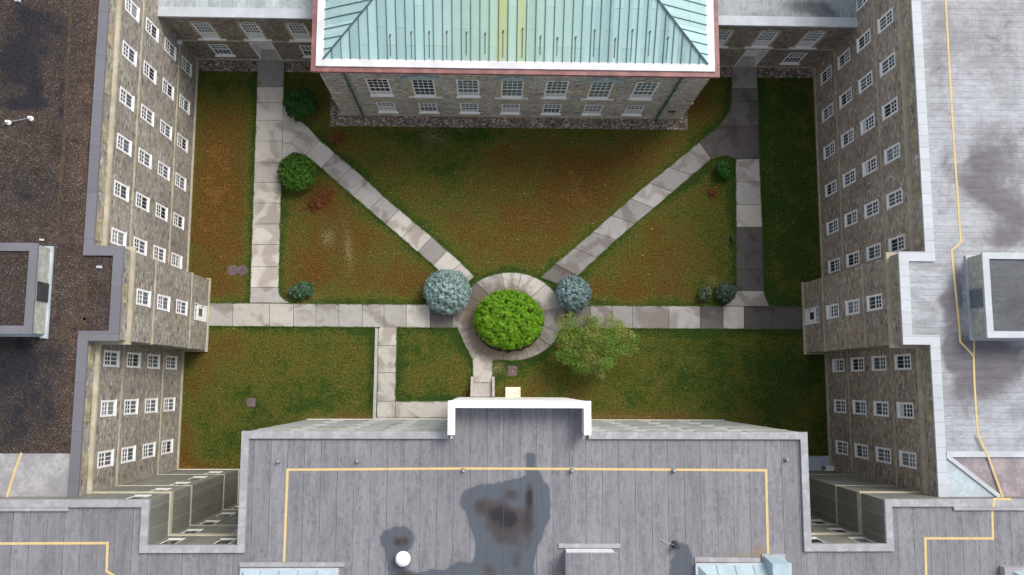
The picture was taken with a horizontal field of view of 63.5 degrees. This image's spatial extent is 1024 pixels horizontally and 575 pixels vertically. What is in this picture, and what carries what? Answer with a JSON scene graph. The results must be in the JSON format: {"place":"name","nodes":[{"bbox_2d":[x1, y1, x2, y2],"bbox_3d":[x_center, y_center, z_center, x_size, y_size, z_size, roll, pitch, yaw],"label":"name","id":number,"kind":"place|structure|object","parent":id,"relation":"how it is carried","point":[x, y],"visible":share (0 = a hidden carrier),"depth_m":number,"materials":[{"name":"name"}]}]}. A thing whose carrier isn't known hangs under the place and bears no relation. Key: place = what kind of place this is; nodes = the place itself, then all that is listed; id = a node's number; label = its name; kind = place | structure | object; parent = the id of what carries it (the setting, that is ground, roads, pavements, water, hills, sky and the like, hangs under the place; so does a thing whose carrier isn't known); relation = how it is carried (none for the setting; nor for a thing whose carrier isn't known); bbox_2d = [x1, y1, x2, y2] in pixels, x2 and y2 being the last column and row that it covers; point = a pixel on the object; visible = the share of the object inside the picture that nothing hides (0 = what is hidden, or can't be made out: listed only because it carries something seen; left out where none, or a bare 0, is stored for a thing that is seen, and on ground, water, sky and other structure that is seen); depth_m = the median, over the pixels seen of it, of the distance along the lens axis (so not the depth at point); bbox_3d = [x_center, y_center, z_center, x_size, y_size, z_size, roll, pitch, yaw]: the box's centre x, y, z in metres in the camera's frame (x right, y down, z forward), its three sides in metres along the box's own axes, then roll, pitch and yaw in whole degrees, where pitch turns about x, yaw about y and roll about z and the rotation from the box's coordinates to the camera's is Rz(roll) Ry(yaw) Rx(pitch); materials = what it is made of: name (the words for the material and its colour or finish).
{"place":"outdoors","nodes":[
{"label":"outdoors","id":0,"kind":"place"},
{"bbox_2d":[250,60,288,302],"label":"path","id":1,"kind":"structure","parent":0,"point":[267,196],"depth_m":55.68,"materials":[{"name":"concrete"}]},
{"bbox_2d":[282,107,472,280],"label":"path","id":2,"kind":"structure","parent":0,"point":[301,136],"depth_m":55.83,"materials":[{"name":"concrete"}]},
{"bbox_2d":[377,327,447,417],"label":"path","id":3,"kind":"structure","parent":0,"point":[387,388],"depth_m":54.32,"materials":[{"name":"concrete"}]},
{"bbox_2d":[473,359,492,382],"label":"path","id":4,"kind":"structure","parent":0,"point":[482,371],"depth_m":54.66,"materials":[{"name":"concrete"}]},
{"bbox_2d":[179,61,827,485],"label":"lawn","id":5,"kind":"structure","parent":0,"point":[343,245],"depth_m":55.61,"materials":[{"name":"green plant"}]},
{"bbox_2d":[198,60,257,71],"bbox_3d":[-19.443,-15.205,56.619,4.097,0.080,0.860,0,83,-2],"label":"gravel bed","id":6,"kind":"object","parent":5,"relation":"on","point":[228,65],"visible":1,"depth_m":56.58,"materials":[{"name":"gravel"}]},
{"bbox_2d":[276,152,316,191],"bbox_3d":[-14.326,-7.678,55.119,2.729,1.654,2.672,0,83,-2],"label":"shrub","id":7,"kind":"object","parent":5,"relation":"on","point":[297,171],"visible":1,"depth_m":54.73,"materials":[{"name":"green plant"}]},
{"bbox_2d":[285,61,310,71],"bbox_3d":[-13.956,-15.168,56.773,3.186,0.080,0.860,0,83,-2],"label":"gravel bed","id":8,"kind":"object","parent":5,"relation":"on","point":[297,66],"visible":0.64,"depth_m":56.71,"materials":[{"name":"gravel"}]},
{"bbox_2d":[283,86,318,121],"bbox_3d":[-14.198,-12.314,55.685,2.326,1.606,2.449,0,83,-2],"label":"shrub","id":9,"kind":"object","parent":5,"relation":"on","point":[300,103],"visible":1,"depth_m":55.24,"materials":[{"name":"green plant"}]},
{"bbox_2d":[287,281,314,299],"bbox_3d":[-13.886,0.204,54.616,1.913,0.858,1.211,-24,85,-4],"label":"spruce","id":10,"kind":"object","parent":5,"relation":"on","point":[301,290],"visible":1,"depth_m":54.43,"materials":[{"name":"green plant"}]},
{"bbox_2d":[373,328,447,419],"bbox_3d":[-6.531,5.651,54.133,4.969,0.925,5.994,0,83,-2],"label":"kerb","id":11,"kind":"object","parent":5,"relation":"on","point":[375,373],"visible":0.91,"depth_m":54.10,"materials":[{"name":"concrete"}]},
{"bbox_2d":[423,269,471,314],"bbox_3d":[-4.234,0.269,54.199,3.261,2.214,3.122,0,83,-2],"label":"blue spruce","id":12,"kind":"object","parent":5,"relation":"on","point":[452,296],"visible":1,"depth_m":53.64,"materials":[{"name":"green plant"}]},
{"bbox_2d":[330,95,687,129],"bbox_3d":[-0.136,-13.204,56.941,24.480,0.080,4.630,0,83,-2],"label":"gravel bed","id":13,"kind":"object","parent":5,"relation":"on","point":[337,118],"visible":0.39,"depth_m":56.66,"materials":[{"name":"gravel"}]},
{"bbox_2d":[555,275,591,312],"bbox_3d":[4.036,0.405,54.522,2.468,2.007,2.520,0,83,-2],"label":"blue spruce","id":14,"kind":"object","parent":5,"relation":"on","point":[573,293],"visible":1,"depth_m":54.03,"materials":[{"name":"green plant"}]},
{"bbox_2d":[548,310,643,377],"bbox_3d":[5.369,3.693,53.285,6.174,3.865,4.432,0,83,-2],"label":"tree","id":15,"kind":"object","parent":5,"relation":"on","point":[602,339],"visible":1,"depth_m":52.39,"materials":[{"name":"green plant"}]},
{"bbox_2d":[715,160,733,179],"bbox_3d":[14.384,-8.016,56.246,1.302,1.118,1.255,23,83,1],"label":"shrub","id":16,"kind":"object","parent":5,"relation":"on","point":[724,169],"visible":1,"depth_m":55.99,"materials":[{"name":"green plant"}]},
{"bbox_2d":[715,280,737,302],"bbox_3d":[14.278,0.298,55.257,1.406,1.154,1.394,41,84,3],"label":"shrub","id":17,"kind":"object","parent":5,"relation":"on","point":[727,290],"visible":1,"depth_m":55.02,"materials":[{"name":"green plant"}]},
{"bbox_2d":[757,68,812,77],"bbox_3d":[19.088,-14.983,57.701,4.011,0.080,0.793,0,83,-2],"label":"gravel bed","id":18,"kind":"object","parent":5,"relation":"on","point":[784,72],"visible":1,"depth_m":57.65,"materials":[{"name":"gravel"}]},
{"bbox_2d":[209,303,802,328],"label":"path","id":19,"kind":"structure","parent":0,"point":[390,315],"depth_m":55.00,"materials":[{"name":"concrete"}]},
{"bbox_2d":[457,273,562,359],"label":"plaza","id":20,"kind":"structure","parent":0,"point":[545,299],"depth_m":55.17,"materials":[{"name":"concrete"}]},
{"bbox_2d":[474,297,543,352],"bbox_3d":[-0.197,2.260,55.110,4.723,0.072,4.250,0,83,-2],"label":"soil bed","id":21,"kind":"object","parent":20,"relation":"on","point":[508,350],"visible":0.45,"depth_m":54.87,"materials":[{"name":"brown soil"}]},
{"bbox_2d":[473,288,543,349],"bbox_3d":[-0.212,2.063,54.073,4.737,2.293,4.061,0,83,-2],"label":"shrub","id":22,"kind":"object","parent":21,"relation":"on","point":[515,320],"visible":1,"depth_m":53.49,"materials":[{"name":"green plant"}]},
{"bbox_2d":[565,548,616,574],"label":"roof hatch house","id":23,"kind":"structure","parent":0,"point":[593,561],"depth_m":38.31,"materials":[{"name":"grey metal"}]},
{"bbox_2d":[542,102,758,282],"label":"path","id":24,"kind":"structure","parent":0,"point":[734,135],"depth_m":56.54,"materials":[{"name":"concrete"}]},
{"bbox_2d":[724,67,768,305],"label":"path","id":25,"kind":"structure","parent":0,"point":[749,253],"depth_m":56.35,"materials":[{"name":"concrete"}]},
{"bbox_2d":[808,456,828,468],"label":"pavement","id":26,"kind":"structure","parent":0,"point":[816,462],"depth_m":54.60,"materials":[{"name":"concrete"}]},
{"bbox_3d":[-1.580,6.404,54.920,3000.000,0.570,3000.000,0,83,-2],"label":"ground","id":27,"kind":"structure","parent":0,"visible":0},
{"bbox_2d":[0,0,210,496],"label":"stone wing","id":28,"kind":"structure","parent":27,"relation":"on","point":[97,160],"depth_m":42.83,"materials":[{"name":"grey stone"}]},
{"bbox_2d":[97,449,113,468],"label":"window","id":29,"kind":"structure","parent":28,"relation":"in","point":[105,458],"depth_m":43.37,"materials":[{"name":"white paint"}]},
{"bbox_2d":[100,399,116,416],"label":"window","id":30,"kind":"structure","parent":28,"relation":"in","point":[108,407],"depth_m":43.69,"materials":[{"name":"white paint"}]},
{"bbox_2d":[103,350,119,367],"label":"window","id":31,"kind":"structure","parent":28,"relation":"in","point":[111,358],"depth_m":43.98,"materials":[{"name":"white paint"}]},
{"bbox_2d":[111,227,126,246],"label":"window","id":32,"kind":"structure","parent":28,"relation":"in","point":[119,238],"depth_m":44.73,"materials":[{"name":"white paint"}]},
{"bbox_2d":[114,180,129,202],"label":"window","id":33,"kind":"structure","parent":28,"relation":"in","point":[121,191],"depth_m":45.06,"materials":[{"name":"white paint"}]},
{"bbox_2d":[116,132,131,156],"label":"window","id":34,"kind":"structure","parent":28,"relation":"in","point":[124,145],"depth_m":45.39,"materials":[{"name":"white paint"}]},
{"bbox_2d":[119,86,134,111],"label":"window","id":35,"kind":"structure","parent":28,"relation":"in","point":[125,98],"depth_m":45.64,"materials":[{"name":"white paint"}]},
{"bbox_2d":[121,445,135,463],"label":"window","id":36,"kind":"structure","parent":28,"relation":"in","point":[128,454],"depth_m":46.17,"materials":[{"name":"white paint"}]},
{"bbox_2d":[122,40,136,67],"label":"window","id":37,"kind":"structure","parent":28,"relation":"in","point":[128,52],"depth_m":45.95,"materials":[{"name":"white paint"}]},
{"bbox_2d":[124,399,138,414],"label":"window","id":38,"kind":"structure","parent":28,"relation":"in","point":[130,405],"depth_m":46.43,"materials":[{"name":"white paint"}]},
{"bbox_2d":[125,0,139,23],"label":"window","id":39,"kind":"structure","parent":28,"relation":"in","point":[130,6],"depth_m":46.30,"materials":[{"name":"white paint"}]},
{"bbox_2d":[126,352,140,367],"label":"window","id":40,"kind":"structure","parent":28,"relation":"in","point":[133,359],"depth_m":46.73,"materials":[{"name":"white paint"}]},
{"bbox_2d":[133,236,147,255],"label":"window","id":41,"kind":"structure","parent":28,"relation":"in","point":[141,245],"depth_m":47.54,"materials":[{"name":"white paint"}]},
{"bbox_2d":[136,191,149,212],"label":"window","id":42,"kind":"structure","parent":28,"relation":"in","point":[142,202],"depth_m":47.81,"materials":[{"name":"white paint"}]},
{"bbox_2d":[136,288,150,307],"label":"window","id":43,"kind":"structure","parent":28,"relation":"in","point":[143,297],"depth_m":44.43,"materials":[{"name":"white paint"}]},
{"bbox_2d":[138,147,151,169],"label":"window","id":44,"kind":"structure","parent":28,"relation":"in","point":[144,158],"depth_m":48.09,"materials":[{"name":"white paint"}]},
{"bbox_2d":[141,103,154,126],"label":"window","id":45,"kind":"structure","parent":28,"relation":"in","point":[147,115],"depth_m":48.39,"materials":[{"name":"white paint"}]},
{"bbox_2d":[142,442,155,458],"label":"window","id":46,"kind":"structure","parent":28,"relation":"in","point":[149,449],"depth_m":48.92,"materials":[{"name":"white paint"}]},
{"bbox_2d":[143,60,156,84],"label":"window","id":47,"kind":"structure","parent":28,"relation":"in","point":[148,70],"depth_m":48.70,"materials":[{"name":"white paint"}]},
{"bbox_2d":[145,398,157,412],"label":"window","id":48,"kind":"structure","parent":28,"relation":"in","point":[151,404],"depth_m":49.24,"materials":[{"name":"white paint"}]},
{"bbox_2d":[146,17,158,42],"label":"window","id":49,"kind":"structure","parent":28,"relation":"in","point":[151,29],"depth_m":49.04,"materials":[{"name":"white paint"}]},
{"bbox_2d":[147,354,160,368],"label":"window","id":50,"kind":"structure","parent":28,"relation":"in","point":[153,362],"depth_m":49.49,"materials":[{"name":"white paint"}]},
{"bbox_2d":[157,294,170,311],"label":"window","id":51,"kind":"structure","parent":28,"relation":"in","point":[163,302],"depth_m":47.17,"materials":[{"name":"white paint"}]},
{"bbox_2d":[194,302,206,321],"bbox_3d":[-20.065,1.600,53.282,0.130,2.560,1.100,0,83,-2],"label":"door","id":52,"kind":"structure","parent":28,"relation":"in","point":[200,310],"depth_m":53.32,"materials":[{"name":"white paint"}]},
{"bbox_2d":[158,0,312,60],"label":"stone link","id":53,"kind":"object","parent":27,"relation":"on","point":[256,30],"visible":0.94,"depth_m":51.63,"materials":[{"name":"grey stone"}]},
{"bbox_2d":[190,21,226,40],"bbox_3d":[-19.258,-16.126,52.064,1.820,2.608,0.155,0,83,-2],"label":"window","id":54,"kind":"structure","parent":53,"relation":"in","point":[205,30],"depth_m":52.36,"materials":[{"name":"white paint"}]},
{"bbox_2d":[208,44,235,56],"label":"window","id":55,"kind":"structure","parent":53,"relation":"in","point":[221,50],"depth_m":55.28,"materials":[{"name":"white paint"}]},
{"bbox_2d":[238,22,271,41],"bbox_3d":[-16.339,-16.107,52.146,1.820,2.608,0.155,0,83,-2],"label":"window","id":56,"kind":"structure","parent":53,"relation":"in","point":[252,31],"depth_m":52.43,"materials":[{"name":"white paint"}]},
{"bbox_2d":[287,23,311,41],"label":"window","id":57,"kind":"structure","parent":53,"relation":"in","point":[299,32],"depth_m":52.49,"materials":[{"name":"white paint"}]},
{"bbox_2d":[470,377,494,396],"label":"steps","id":58,"kind":"structure","parent":27,"relation":"on","point":[482,389],"depth_m":54.07,"materials":[{"name":"concrete"}]},
{"bbox_2d":[0,387,1023,574],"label":"flat roofed block","id":59,"kind":"structure","parent":27,"relation":"on","point":[516,498],"depth_m":39.89,"materials":[{"name":"grey concrete"}]},
{"bbox_2d":[240,567,338,574],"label":"roof light","id":60,"kind":"object","parent":59,"relation":"on","point":[295,571],"visible":1,"depth_m":38.90,"materials":[{"name":"blue glass"}]},
{"bbox_2d":[395,551,410,566],"bbox_3d":[-5.141,12.791,39.071,0.720,0.560,0.720,0,83,-2],"label":"round vent","id":61,"kind":"object","parent":59,"relation":"on","point":[402,558],"visible":1,"depth_m":38.86,"materials":[{"name":"white paint"}]},
{"bbox_2d":[695,562,791,574],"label":"roof light","id":62,"kind":"object","parent":59,"relation":"on","point":[737,568],"visible":0.8,"depth_m":39.43,"materials":[{"name":"blue glass"}]},
{"bbox_2d":[762,554,788,574],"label":"roof cowl","id":63,"kind":"object","parent":59,"relation":"on","point":[776,564],"visible":1,"depth_m":39.02,"materials":[{"name":"blue metal"}]},
{"bbox_2d":[1000,565,1023,574],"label":"roof vent box","id":64,"kind":"object","parent":59,"relation":"on","point":[1013,570],"visible":1,"depth_m":39.71,"materials":[{"name":"grey metal"}]},
{"bbox_2d":[311,0,719,122],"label":"stone hall","id":65,"kind":"structure","parent":27,"relation":"on","point":[631,59],"depth_m":48.23,"materials":[{"name":"grey stone"}]},
{"bbox_2d":[365,79,394,96],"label":"window","id":66,"kind":"structure","parent":65,"relation":"in","point":[380,87],"depth_m":51.49,"materials":[{"name":"white paint"}]},
{"bbox_2d":[376,102,398,113],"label":"window","id":67,"kind":"structure","parent":65,"relation":"in","point":[384,107],"depth_m":55.13,"materials":[{"name":"white paint"}]},
{"bbox_2d":[409,80,441,97],"bbox_3d":[-5.469,-12.344,51.420,2.120,2.960,0.165,0,83,-2],"label":"window","id":68,"kind":"structure","parent":65,"relation":"in","point":[421,88],"depth_m":51.77,"materials":[{"name":"white paint"}]},
{"bbox_2d":[418,103,439,113],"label":"window","id":69,"kind":"structure","parent":65,"relation":"in","point":[425,108],"depth_m":55.35,"materials":[{"name":"white paint"}]},
{"bbox_2d":[456,80,480,97],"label":"window","id":70,"kind":"structure","parent":65,"relation":"in","point":[465,89],"depth_m":51.71,"materials":[{"name":"white paint"}]},
{"bbox_2d":[459,103,479,114],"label":"window","id":71,"kind":"structure","parent":65,"relation":"in","point":[466,108],"depth_m":55.32,"materials":[{"name":"white paint"}]},
{"bbox_2d":[500,104,520,114],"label":"window","id":72,"kind":"structure","parent":65,"relation":"in","point":[507,109],"depth_m":55.46,"materials":[{"name":"white paint"}]},
{"bbox_2d":[495,81,527,99],"bbox_3d":[0.009,-12.308,51.573,2.120,2.960,0.165,0,83,-2],"label":"window","id":73,"kind":"structure","parent":65,"relation":"in","point":[509,90],"depth_m":51.91,"materials":[{"name":"white paint"}]},
{"bbox_2d":[540,104,561,115],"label":"window","id":74,"kind":"structure","parent":65,"relation":"in","point":[548,109],"depth_m":55.56,"materials":[{"name":"white paint"}]},
{"bbox_2d":[542,81,569,99],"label":"window","id":75,"kind":"structure","parent":65,"relation":"in","point":[553,89],"depth_m":51.77,"materials":[{"name":"white paint"}]},
{"bbox_2d":[581,105,603,115],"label":"window","id":76,"kind":"structure","parent":65,"relation":"in","point":[589,110],"depth_m":55.63,"materials":[{"name":"white paint"}]},
{"bbox_2d":[581,83,613,100],"bbox_3d":[5.506,-12.271,51.727,2.120,2.960,0.165,0,83,-2],"label":"window","id":77,"kind":"structure","parent":65,"relation":"in","point":[597,91],"depth_m":52.03,"materials":[{"name":"white paint"}]},
{"bbox_2d":[621,105,644,116],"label":"window","id":78,"kind":"structure","parent":65,"relation":"in","point":[632,111],"depth_m":55.77,"materials":[{"name":"white paint"}]},
{"bbox_2d":[628,82,659,100],"bbox_3d":[8.265,-12.268,51.806,1.560,2.960,0.135,0,83,-2],"label":"window","id":79,"kind":"structure","parent":65,"relation":"in","point":[643,91],"depth_m":51.89,"materials":[{"name":"white paint"}]},
{"bbox_2d":[718,0,857,67],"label":"stone link","id":80,"kind":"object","parent":27,"relation":"on","point":[783,33],"visible":0.83,"depth_m":51.79,"materials":[{"name":"grey stone"}]},
{"bbox_2d":[745,30,780,48],"bbox_3d":[16.208,-15.891,53.057,1.820,2.608,0.155,0,83,-2],"label":"window","id":81,"kind":"structure","parent":80,"relation":"in","point":[765,38],"depth_m":53.33,"materials":[{"name":"white paint"}]},
{"bbox_2d":[779,53,807,64],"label":"window","id":82,"kind":"structure","parent":80,"relation":"in","point":[793,58],"depth_m":56.37,"materials":[{"name":"white paint"}]},
{"bbox_2d":[789,31,826,49],"bbox_3d":[19.126,-15.871,53.139,1.820,2.608,0.155,0,83,-2],"label":"window","id":83,"kind":"structure","parent":80,"relation":"in","point":[811,38],"depth_m":53.42,"materials":[{"name":"white paint"}]},
{"bbox_2d":[801,0,1023,496],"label":"stone wing","id":84,"kind":"structure","parent":27,"relation":"on","point":[913,312],"depth_m":44.08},
{"bbox_2d":[805,306,819,324],"bbox_3d":[19.729,1.864,54.396,0.130,2.560,1.100,0,83,-2],"label":"door","id":85,"kind":"structure","parent":84,"relation":"in","point":[811,314],"depth_m":54.36,"materials":[{"name":"white paint"}]},
{"bbox_2d":[845,298,859,315],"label":"window","id":86,"kind":"structure","parent":84,"relation":"in","point":[852,307],"depth_m":48.31,"materials":[{"name":"white paint"}]},
{"bbox_2d":[846,250,859,267],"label":"window","id":87,"kind":"structure","parent":84,"relation":"in","point":[852,259],"depth_m":51.54,"materials":[{"name":"white paint"}]},
{"bbox_2d":[850,357,864,371],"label":"window","id":88,"kind":"structure","parent":84,"relation":"in","point":[857,363],"depth_m":50.75,"materials":[{"name":"white paint"}]},
{"bbox_2d":[852,400,866,414],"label":"window","id":89,"kind":"structure","parent":84,"relation":"in","point":[859,406],"depth_m":50.44,"materials":[{"name":"white paint"}]},
{"bbox_2d":[854,443,868,459],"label":"window","id":90,"kind":"structure","parent":84,"relation":"in","point":[861,450],"depth_m":50.12,"materials":[{"name":"white paint"}]},
{"bbox_2d":[856,28,870,53],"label":"window","id":91,"kind":"structure","parent":84,"relation":"in","point":[865,39],"depth_m":50.22,"materials":[{"name":"white paint"}]},
{"bbox_2d":[858,70,872,94],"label":"window","id":92,"kind":"structure","parent":84,"relation":"in","point":[866,81],"depth_m":49.89,"materials":[{"name":"white paint"}]},
{"bbox_2d":[860,113,874,135],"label":"window","id":93,"kind":"structure","parent":84,"relation":"in","point":[868,123],"depth_m":49.61,"materials":[{"name":"white paint"}]},
{"bbox_2d":[862,156,876,176],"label":"window","id":94,"kind":"structure","parent":84,"relation":"in","point":[870,165],"depth_m":49.32,"materials":[{"name":"white paint"}]},
{"bbox_2d":[864,199,878,218],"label":"window","id":95,"kind":"structure","parent":84,"relation":"in","point":[871,209],"depth_m":48.98,"materials":[{"name":"white paint"}]},
{"bbox_2d":[866,242,880,261],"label":"window","id":96,"kind":"structure","parent":84,"relation":"in","point":[873,252],"depth_m":48.71,"materials":[{"name":"white paint"}]},
{"bbox_2d":[866,293,882,311],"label":"window","id":97,"kind":"structure","parent":84,"relation":"in","point":[874,302],"depth_m":45.51,"materials":[{"name":"white paint"}]},
{"bbox_2d":[871,355,886,370],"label":"window","id":98,"kind":"structure","parent":84,"relation":"in","point":[878,363],"depth_m":47.91,"materials":[{"name":"white paint"}]},
{"bbox_2d":[873,401,888,416],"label":"window","id":99,"kind":"structure","parent":84,"relation":"in","point":[881,408],"depth_m":47.62,"materials":[{"name":"white paint"}]},
{"bbox_2d":[875,446,890,463],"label":"window","id":100,"kind":"structure","parent":84,"relation":"in","point":[883,455],"depth_m":47.32,"materials":[{"name":"white paint"}]},
{"bbox_2d":[877,7,892,34],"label":"window","id":101,"kind":"structure","parent":84,"relation":"in","point":[882,23],"depth_m":47.42,"materials":[{"name":"white paint"}]},
{"bbox_2d":[879,51,895,77],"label":"window","id":102,"kind":"structure","parent":84,"relation":"in","point":[889,63],"depth_m":47.15,"materials":[{"name":"white paint"}]},
{"bbox_2d":[881,96,897,121],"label":"window","id":103,"kind":"structure","parent":84,"relation":"in","point":[891,107],"depth_m":46.81,"materials":[{"name":"white paint"}]},
{"bbox_2d":[884,142,899,164],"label":"window","id":104,"kind":"structure","parent":84,"relation":"in","point":[892,153],"depth_m":46.52,"materials":[{"name":"white paint"}]},
{"bbox_2d":[886,187,902,209],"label":"window","id":105,"kind":"structure","parent":84,"relation":"in","point":[894,198],"depth_m":46.22,"materials":[{"name":"white paint"}]},
{"bbox_2d":[888,234,904,251],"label":"window","id":106,"kind":"structure","parent":84,"relation":"in","point":[895,244],"depth_m":45.87,"materials":[{"name":"white paint"}]},
{"bbox_2d":[894,353,911,370],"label":"window","id":107,"kind":"structure","parent":84,"relation":"in","point":[901,361],"depth_m":45.24,"materials":[{"name":"white paint"}]},
{"bbox_2d":[896,402,913,418],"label":"window","id":108,"kind":"structure","parent":84,"relation":"in","point":[904,409],"depth_m":44.88,"materials":[{"name":"white paint"}]},
{"bbox_2d":[899,450,916,468],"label":"window","id":109,"kind":"structure","parent":84,"relation":"in","point":[907,459],"depth_m":44.55,"materials":[{"name":"white paint"}]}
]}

